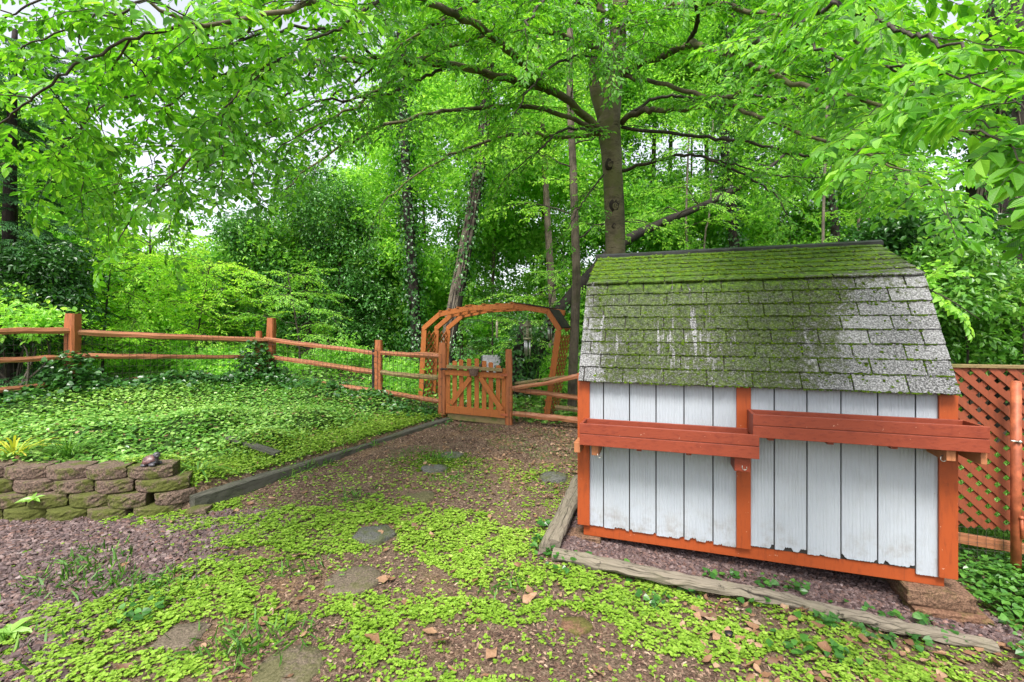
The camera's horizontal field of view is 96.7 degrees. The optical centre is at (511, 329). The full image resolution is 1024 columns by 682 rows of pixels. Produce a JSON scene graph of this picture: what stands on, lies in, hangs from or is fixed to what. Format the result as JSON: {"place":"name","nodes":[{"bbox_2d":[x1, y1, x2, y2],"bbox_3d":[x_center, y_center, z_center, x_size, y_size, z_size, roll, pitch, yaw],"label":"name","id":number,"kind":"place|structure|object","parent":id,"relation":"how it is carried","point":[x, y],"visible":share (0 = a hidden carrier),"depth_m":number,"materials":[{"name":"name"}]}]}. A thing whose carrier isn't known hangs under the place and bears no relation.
{"place":"outdoors","nodes":[
{"label":"outdoors","id":0,"kind":"place"},
{"bbox_2d":[0,0,987,322],"label":"sky","id":1,"kind":"structure","parent":0,"point":[144,160],"materials":[{"name":"white"}]},
{"bbox_2d":[0,337,1023,681],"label":"ground","id":2,"kind":"structure","parent":0,"point":[438,575],"depth_m":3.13,"materials":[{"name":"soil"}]},
{"bbox_2d":[0,432,65,458],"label":"daylily clump","id":3,"kind":"object","parent":2,"relation":"on","point":[13,445],"visible":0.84,"depth_m":4.35,"materials":[{"name":"plant"}]},
{"bbox_2d":[0,282,87,385],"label":"leafy shrub","id":4,"kind":"object","parent":2,"relation":"on","point":[42,315],"visible":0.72,"depth_m":6.96,"materials":[{"name":"green plant"}]},
{"bbox_2d":[0,234,123,385],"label":"ivy bush","id":5,"kind":"object","parent":2,"relation":"on","point":[36,269],"visible":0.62,"depth_m":7.54,"materials":[{"name":"green plant"}]},
{"bbox_2d":[10,427,119,463],"bbox_3d":[-4.439,1.145,4.569,0.884,0.231,0.856,0,0,0],"label":"grass clump","id":6,"kind":"object","parent":2,"relation":"on","point":[68,449],"visible":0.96,"depth_m":4.50,"materials":[{"name":"green plant"}]},
{"bbox_2d":[0,28,130,386],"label":"cedar tree","id":7,"kind":"object","parent":2,"relation":"on","point":[11,219],"visible":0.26,"depth_m":8.15,"materials":[{"name":"green plant"}]},
{"bbox_2d":[25,280,148,370],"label":"sapling","id":8,"kind":"object","parent":2,"relation":"on","point":[112,288],"visible":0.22,"depth_m":9.22,"materials":[{"name":"green plant"}]},
{"bbox_2d":[0,459,194,521],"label":"retaining wall","id":9,"kind":"structure","parent":2,"relation":"on","point":[73,489],"depth_m":4.05,"materials":[{"name":"brown stone"}]},
{"bbox_2d":[15,493,44,502],"bbox_3d":[-4.159,1.456,3.932,0.226,0.062,0.128,0,0,17],"label":"weed","id":10,"kind":"object","parent":9,"relation":"attached to","point":[34,497],"visible":1,"depth_m":3.93,"materials":[{"name":"green plant"}]},
{"bbox_2d":[140,452,161,466],"bbox_3d":[-3.275,1.172,4.140,0.177,0.127,0.119,0,0,0],"label":"turtle statue","id":11,"kind":"object","parent":9,"relation":"on","point":[151,460],"visible":1,"depth_m":4.10,"materials":[{"name":"brown plastic"}]},
{"bbox_2d":[24,246,195,372],"bbox_3d":[-8.301,-0.350,9.140,3.275,2.765,3.428,0,0,-38],"label":"sapling","id":12,"kind":"object","parent":2,"relation":"on","point":[122,341],"visible":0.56,"depth_m":9.15,"materials":[{"name":"green plant"}]},
{"bbox_2d":[57,202,257,353],"bbox_3d":[-8.876,-0.996,11.208,4.939,4.106,4.578,0,0,27],"label":"sapling","id":13,"kind":"object","parent":2,"relation":"on","point":[148,243],"visible":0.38,"depth_m":10.87,"materials":[{"name":"green plant"}]},
{"bbox_2d":[150,622,211,652],"bbox_3d":[-1.810,1.702,2.486,0.234,0.067,0.234,0,0,0],"label":"stepping stone","id":14,"kind":"object","parent":2,"relation":"on","point":[179,635],"visible":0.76,"depth_m":2.48,"materials":[{"name":"stone"}]},
{"bbox_2d":[97,245,299,364],"bbox_3d":[-7.847,-0.440,11.406,4.102,2.951,3.642,0,0,0],"label":"sapling","id":15,"kind":"object","parent":2,"relation":"on","point":[236,272],"visible":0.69,"depth_m":11.33,"materials":[{"name":"green plant"}]},
{"bbox_2d":[184,504,212,516],"bbox_3d":[-2.772,1.622,4.042,0.179,0.086,0.171,0,0,0],"label":"concrete block","id":16,"kind":"object","parent":2,"relation":"on","point":[203,509],"depth_m":4.00,"materials":[{"name":"beige concrete"}]},
{"bbox_2d":[180,450,239,481],"bbox_3d":[-2.978,1.308,4.449,0.617,0.223,0.625,0,0,37],"label":"strap leaf plant","id":17,"kind":"object","parent":2,"relation":"on","point":[201,466],"visible":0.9,"depth_m":4.43,"materials":[{"name":"green plant"}]},
{"bbox_2d":[0,313,446,417],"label":"split rail fence","id":18,"kind":"object","parent":2,"relation":"on","point":[72,331],"visible":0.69,"depth_m":7.52,"materials":[{"name":"brown wood"}]},
{"bbox_2d":[0,370,458,483],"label":"groundcover","id":19,"kind":"object","parent":2,"relation":"on","point":[92,419],"visible":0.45,"depth_m":5.87,"materials":[{"name":"green plant"}]},
{"bbox_2d":[225,436,281,455],"bbox_3d":[-2.995,1.335,5.263,0.787,0.150,0.108,0,0,21],"label":"board","id":20,"kind":"object","parent":2,"relation":"on","point":[264,449],"visible":0.87,"depth_m":5.20,"materials":[{"name":"grey wood"}]},
{"bbox_2d":[119,411,441,488],"bbox_3d":[-2.604,1.354,5.792,1.127,0.337,4.090,0,0,30],"label":"bed clover","id":21,"kind":"object","parent":2,"relation":"on","point":[255,459],"visible":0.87,"depth_m":5.39,"materials":[{"name":"green plant"}]},
{"bbox_2d":[189,442,374,506],"bbox_3d":[-2.385,1.560,5.070,0.137,0.170,2.168,0,0,29],"label":"landscape timber","id":22,"kind":"object","parent":2,"relation":"on","point":[230,490],"visible":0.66,"depth_m":4.61,"materials":[{"name":"grey wood"}]},
{"bbox_2d":[252,644,323,681],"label":"stepping stone","id":23,"kind":"object","parent":2,"relation":"on","point":[306,663],"visible":0.93,"depth_m":2.28,"materials":[{"name":"stone"}]},
{"bbox_2d":[223,262,357,366],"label":"sapling","id":24,"kind":"object","parent":2,"relation":"on","point":[287,302],"visible":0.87,"depth_m":11.17,"materials":[{"name":"green plant"}]},
{"bbox_2d":[185,149,410,362],"bbox_3d":[-6.277,-1.735,13.598,6.808,7.034,4.231,0,0,0],"label":"holly tree","id":25,"kind":"object","parent":2,"relation":"on","point":[313,230],"visible":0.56,"depth_m":12.86,"materials":[{"name":"green plant"}]},
{"bbox_2d":[325,565,380,596],"bbox_3d":[-1.069,1.704,3.060,0.362,0.073,0.363,0,0,0],"label":"stepping stone","id":26,"kind":"object","parent":2,"relation":"on","point":[360,580],"visible":0.8,"depth_m":3.03,"materials":[{"name":"stone"}]},
{"bbox_2d":[352,525,395,545],"bbox_3d":[-1.097,1.665,3.657,0.332,0.079,0.320,0,0,0],"label":"stepping stone","id":27,"kind":"object","parent":2,"relation":"on","point":[371,535],"visible":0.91,"depth_m":3.62,"materials":[{"name":"stone"}]},
{"bbox_2d":[370,417,450,443],"bbox_3d":[-1.461,1.502,6.660,0.129,0.185,1.552,0,0,34],"label":"landscape timber","id":28,"kind":"object","parent":2,"relation":"on","point":[411,430],"visible":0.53,"depth_m":6.59,"materials":[{"name":"grey wood"}]},
{"bbox_2d":[384,19,438,370],"bbox_3d":[-2.810,-3.335,12.510,1.622,10.393,1.328,0,0,0],"label":"ivy clad tree","id":29,"kind":"object","parent":2,"relation":"on","point":[410,228],"visible":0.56,"depth_m":12.38,"materials":[{"name":"green plant"}]},
{"bbox_2d":[404,491,435,502],"bbox_3d":[-0.884,1.613,4.373,0.299,0.064,0.298,0,0,0],"label":"stepping stone","id":30,"kind":"object","parent":2,"relation":"on","point":[424,496],"visible":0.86,"depth_m":4.33,"materials":[{"name":"stone"}]},
{"bbox_2d":[414,367,430,404],"bbox_3d":[-1.512,0.993,7.756,0.340,0.702,0.302,0,0,0],"label":"milkweed plant","id":31,"kind":"object","parent":2,"relation":"on","point":[424,384],"visible":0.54,"depth_m":7.80,"materials":[{"name":"green plant"}]},
{"bbox_2d":[421,464,446,472],"bbox_3d":[-0.863,1.558,5.047,0.291,0.078,0.232,0,0,0],"label":"stepping stone","id":32,"kind":"object","parent":2,"relation":"on","point":[430,468],"visible":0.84,"depth_m":5.00,"materials":[{"name":"stone"}]},
{"bbox_2d":[385,450,494,477],"bbox_3d":[-0.825,1.531,5.275,1.250,0.058,1.046,0,0,0],"label":"moss patch","id":33,"kind":"object","parent":2,"relation":"on","point":[429,459],"visible":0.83,"depth_m":5.23,"materials":[{"name":"green plant"}]},
{"bbox_2d":[442,451,462,457],"bbox_3d":[-0.731,1.549,5.544,0.278,0.081,0.277,0,0,0],"label":"stepping stone","id":34,"kind":"object","parent":2,"relation":"on","point":[455,454],"visible":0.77,"depth_m":5.52,"materials":[{"name":"stone"}]},
{"bbox_2d":[378,0,584,369],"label":"vine clad tree","id":35,"kind":"object","parent":2,"relation":"on","point":[463,264],"visible":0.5,"depth_m":11.64,"materials":[{"name":"green plant"}]},
{"bbox_2d":[0,0,967,363],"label":"woods","id":36,"kind":"object","parent":2,"relation":"on","point":[514,240],"visible":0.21,"depth_m":14.16,"materials":[{"name":"green plant"}]},
{"bbox_2d":[407,289,568,383],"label":"sapling","id":37,"kind":"object","parent":2,"relation":"on","point":[505,314],"visible":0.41,"depth_m":11.24,"materials":[{"name":"green plant"}]},
{"bbox_2d":[479,355,501,390],"bbox_3d":[-0.480,1.018,10.352,0.550,0.855,0.632,0,0,0],"label":"garden chair","id":38,"kind":"object","parent":2,"relation":"on","point":[489,358],"visible":0.23,"depth_m":10.60,"materials":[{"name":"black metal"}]},
{"bbox_2d":[24,328,961,398],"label":"undergrowth","id":39,"kind":"object","parent":2,"relation":"on","point":[204,365],"visible":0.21,"depth_m":10.29,"materials":[{"name":"green plant"}]},
{"bbox_2d":[418,302,570,420],"bbox_3d":[-0.307,0.657,8.611,3.015,2.283,0.933,0,0,27],"label":"garden arbor","id":40,"kind":"object","parent":2,"relation":"on","point":[557,319],"visible":0.82,"depth_m":8.36,"materials":[{"name":"orange wood"}]},
{"bbox_2d":[496,320,497,337],"bbox_3d":[-0.279,-0.091,8.451,0.039,0.486,0.039,0,0,-22],"label":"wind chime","id":41,"kind":"object","parent":40,"relation":"hanging from","point":[496,328],"visible":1,"depth_m":8.43,"materials":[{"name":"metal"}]},
{"bbox_2d":[523,314,531,356],"bbox_3d":[0.279,0.101,8.181,0.180,0.778,0.176,0,0,0],"label":"wind chime","id":42,"kind":"object","parent":40,"relation":"hanging from","point":[527,323],"visible":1,"depth_m":8.15,"materials":[{"name":"metal"}]},
{"bbox_2d":[547,325,552,347],"bbox_3d":[0.667,0.054,7.994,0.092,0.530,0.092,0,0,0],"label":"wind chime","id":43,"kind":"object","parent":40,"relation":"hanging from","point":[549,344],"visible":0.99,"depth_m":7.96,"materials":[{"name":"metal"}]},
{"bbox_2d":[0,0,1023,295],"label":"beech tree","id":44,"kind":"object","parent":2,"relation":"on","point":[180,46],"visible":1,"depth_m":2.96,"materials":[{"name":"green plant"}]},
{"bbox_2d":[0,456,1023,681],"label":"clover","id":45,"kind":"object","parent":2,"relation":"on","point":[236,591],"visible":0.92,"depth_m":2.73,"materials":[{"name":"green plant"}]},
{"bbox_2d":[1,372,1023,681],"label":"fallen leaves","id":46,"kind":"object","parent":45,"relation":"on","point":[825,646],"depth_m":2.77,"materials":[{"name":"plant"}]},
{"bbox_2d":[0,339,1023,666],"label":"ground ivy","id":47,"kind":"object","parent":2,"relation":"on","point":[1004,579],"visible":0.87,"depth_m":3.83,"materials":[{"name":"green plant"}]},
{"bbox_2d":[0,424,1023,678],"bbox_3d":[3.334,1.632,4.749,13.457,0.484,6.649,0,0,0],"label":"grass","id":48,"kind":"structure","parent":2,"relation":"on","point":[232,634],"depth_m":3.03,"materials":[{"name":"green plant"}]},
{"bbox_2d":[493,323,547,399],"bbox_3d":[0.097,0.862,9.639,1.288,1.998,1.198,0,0,-26],"label":"ivy clad stump","id":49,"kind":"object","parent":2,"relation":"on","point":[518,357],"visible":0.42,"depth_m":9.41,"materials":[{"name":"green plant"}]},
{"bbox_2d":[473,255,587,386],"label":"sapling","id":50,"kind":"object","parent":2,"relation":"on","point":[556,272],"visible":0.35,"depth_m":10.50,"materials":[{"name":"green plant"}]},
{"bbox_2d":[505,349,577,426],"bbox_3d":[0.662,0.949,7.410,1.457,1.304,0.794,0,0,10],"label":"split rail fence","id":51,"kind":"object","parent":2,"relation":"on","point":[522,388],"visible":0.76,"depth_m":7.15,"materials":[{"name":"brown wood"}]},
{"bbox_2d":[440,358,507,424],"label":"garden gate","id":52,"kind":"structure","parent":51,"relation":"attached to","point":[476,413],"depth_m":7.24,"materials":[{"name":"orange wood"}]},
{"bbox_2d":[468,368,478,375],"bbox_3d":[-0.609,0.668,7.152,0.183,0.125,0.067,0,0,10],"label":"wall basket","id":53,"kind":"object","parent":52,"relation":"attached to","point":[473,372],"depth_m":7.14,"materials":[{"name":"brown wicker"}]},
{"bbox_2d":[540,471,566,482],"bbox_3d":[0.453,1.618,4.941,0.295,0.087,0.294,0,0,0],"label":"stepping stone","id":54,"kind":"object","parent":2,"relation":"on","point":[552,476],"visible":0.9,"depth_m":4.89,"materials":[{"name":"stone"}]},
{"bbox_2d":[539,475,577,551],"bbox_3d":[0.477,1.607,4.114,0.115,0.159,1.486,0,0,18],"label":"landscape timber","id":55,"kind":"object","parent":2,"relation":"on","point":[545,543],"visible":0.62,"depth_m":3.85,"materials":[{"name":"brown wood"}]},
{"bbox_2d":[549,483,577,547],"bbox_3d":[0.510,1.585,3.999,0.111,0.144,1.168,0,0,19],"label":"landscape timber","id":56,"kind":"object","parent":2,"relation":"on","point":[558,534],"visible":0.77,"depth_m":3.75,"materials":[{"name":"brown wood"}]},
{"bbox_2d":[560,616,592,636],"bbox_3d":[0.370,1.730,2.624,0.193,0.074,0.157,0,0,0],"label":"stepping stone","id":57,"kind":"object","parent":2,"relation":"on","point":[578,625],"visible":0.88,"depth_m":2.61,"materials":[{"name":"brown stone"}]},
{"bbox_2d":[474,28,690,406],"bbox_3d":[1.218,-2.129,9.017,4.106,7.708,3.514,0,0,31],"label":"young tree","id":58,"kind":"object","parent":2,"relation":"on","point":[572,181],"visible":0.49,"depth_m":8.78,"materials":[{"name":"green plant"}]},
{"bbox_2d":[566,525,601,543],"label":"concrete block","id":59,"kind":"structure","parent":2,"relation":"on","point":[578,531],"depth_m":3.76,"materials":[{"name":"brown concrete"}]},
{"bbox_2d":[280,364,961,423],"bbox_3d":[0.036,1.210,11.202,24.089,0.888,7.788,0,0,0],"label":"forest groundcover","id":60,"kind":"object","parent":2,"relation":"on","point":[532,401],"visible":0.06,"depth_m":9.20,"materials":[{"name":"green plant"}]},
{"bbox_2d":[523,127,836,394],"bbox_3d":[4.066,-1.852,11.488,8.495,6.803,3.612,0,0,0],"label":"leaning tree","id":61,"kind":"object","parent":2,"relation":"on","point":[564,303],"visible":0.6,"depth_m":10.66,"materials":[{"name":"green plant"}]},
{"bbox_2d":[625,126,750,249],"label":"thin tree","id":62,"kind":"object","parent":2,"relation":"on","point":[709,144],"visible":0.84,"depth_m":11.47,"materials":[{"name":"green plant"}]},
{"bbox_2d":[627,0,772,247],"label":"ivy clad tree","id":63,"kind":"object","parent":2,"relation":"on","point":[734,238],"visible":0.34,"depth_m":12.67,"materials":[{"name":"green plant"}]},
{"bbox_2d":[644,117,783,248],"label":"thin tree","id":64,"kind":"object","parent":2,"relation":"on","point":[692,179],"visible":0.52,"depth_m":11.80,"materials":[{"name":"green plant"}]},
{"bbox_2d":[724,630,733,637],"bbox_3d":[1.252,1.772,2.631,0.052,0.050,0.051,0,0,0],"label":"drain pipe","id":65,"kind":"object","parent":2,"relation":"on","point":[729,632],"visible":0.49,"depth_m":2.62,"materials":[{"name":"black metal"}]},
{"bbox_2d":[578,240,960,586],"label":"garden shed","id":66,"kind":"structure","parent":2,"relation":"on","point":[725,337],"depth_m":3.39,"materials":[{"name":"white paint"}]},
{"bbox_2d":[574,418,758,471],"bbox_3d":[1.114,0.859,3.425,1.289,0.285,0.266,0,0,19],"label":"planter box","id":67,"kind":"object","parent":66,"relation":"attached to","point":[739,447],"visible":0.95,"depth_m":3.32,"materials":[{"name":"red paint"}]},
{"bbox_2d":[747,409,989,464],"bbox_3d":[2.287,0.698,3.028,1.266,0.241,0.266,0,0,19],"label":"planter box","id":68,"kind":"object","parent":66,"relation":"attached to","point":[945,439],"visible":1,"depth_m":2.91,"materials":[{"name":"red paint"}]},
{"bbox_2d":[552,547,1000,652],"bbox_3d":[1.548,1.737,2.977,2.599,0.260,0.135,0,0,16],"label":"landscape timber","id":69,"kind":"object","parent":2,"relation":"on","point":[727,588],"visible":0.97,"depth_m":2.92,"materials":[{"name":"grey wood"}]},
{"bbox_2d":[743,0,901,241],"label":"ivy clad tree","id":70,"kind":"object","parent":2,"relation":"on","point":[834,228],"visible":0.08,"depth_m":12.76,"materials":[{"name":"green plant"}]},
{"bbox_2d":[750,105,925,242],"bbox_3d":[7.579,-1.874,11.027,3.231,7.130,3.164,0,0,0],"label":"thin tree","id":71,"kind":"object","parent":2,"relation":"on","point":[823,215],"visible":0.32,"depth_m":11.21,"materials":[{"name":"green plant"}]},
{"bbox_2d":[812,158,938,242],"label":"thin tree","id":72,"kind":"object","parent":2,"relation":"on","point":[834,239],"visible":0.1,"depth_m":11.22,"materials":[{"name":"green plant"}]},
{"bbox_2d":[808,0,1023,433],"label":"tree","id":73,"kind":"object","parent":2,"relation":"on","point":[1001,12],"visible":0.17,"depth_m":7.23,"materials":[{"name":"green plant"}]},
{"bbox_2d":[838,196,1023,424],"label":"dark bush","id":74,"kind":"object","parent":2,"relation":"on","point":[894,234],"visible":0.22,"depth_m":6.11,"materials":[{"name":"green plant"}]},
{"bbox_2d":[916,255,979,342],"bbox_3d":[4.050,0.516,4.568,0.804,2.470,0.883,0,0,0],"label":"branch","id":75,"kind":"object","parent":2,"relation":"on","point":[935,275],"visible":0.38,"depth_m":4.35,"materials":[{"name":"green plant"}]},
{"bbox_2d":[897,226,1023,459],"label":"leafy bush","id":76,"kind":"object","parent":2,"relation":"on","point":[979,296],"visible":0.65,"depth_m":5.48,"materials":[{"name":"green plant"}]},
{"bbox_2d":[952,364,1023,573],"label":"lattice screen","id":77,"kind":"object","parent":2,"relation":"on","point":[1013,455],"visible":0.53,"depth_m":3.43,"materials":[{"name":"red wood"}]},
{"bbox_2d":[0,508,1023,681],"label":"slate gravel","id":78,"kind":"structure","parent":0,"point":[18,537],"depth_m":3.29,"materials":[{"name":"grey gravel"}]},
{"bbox_2d":[0,615,33,641],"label":"weed","id":79,"kind":"object","parent":78,"relation":"on","point":[11,630],"visible":1,"depth_m":2.51,"materials":[{"name":"green plant"}]},
{"bbox_2d":[890,585,993,625],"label":"concrete block","id":80,"kind":"structure","parent":78,"relation":"on","point":[980,617],"depth_m":2.90,"materials":[{"name":"brown concrete"}]},
{"bbox_2d":[886,578,977,613],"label":"concrete block","id":81,"kind":"structure","parent":80,"relation":"on","point":[953,595],"depth_m":2.96,"materials":[{"name":"brown concrete"}]}
]}

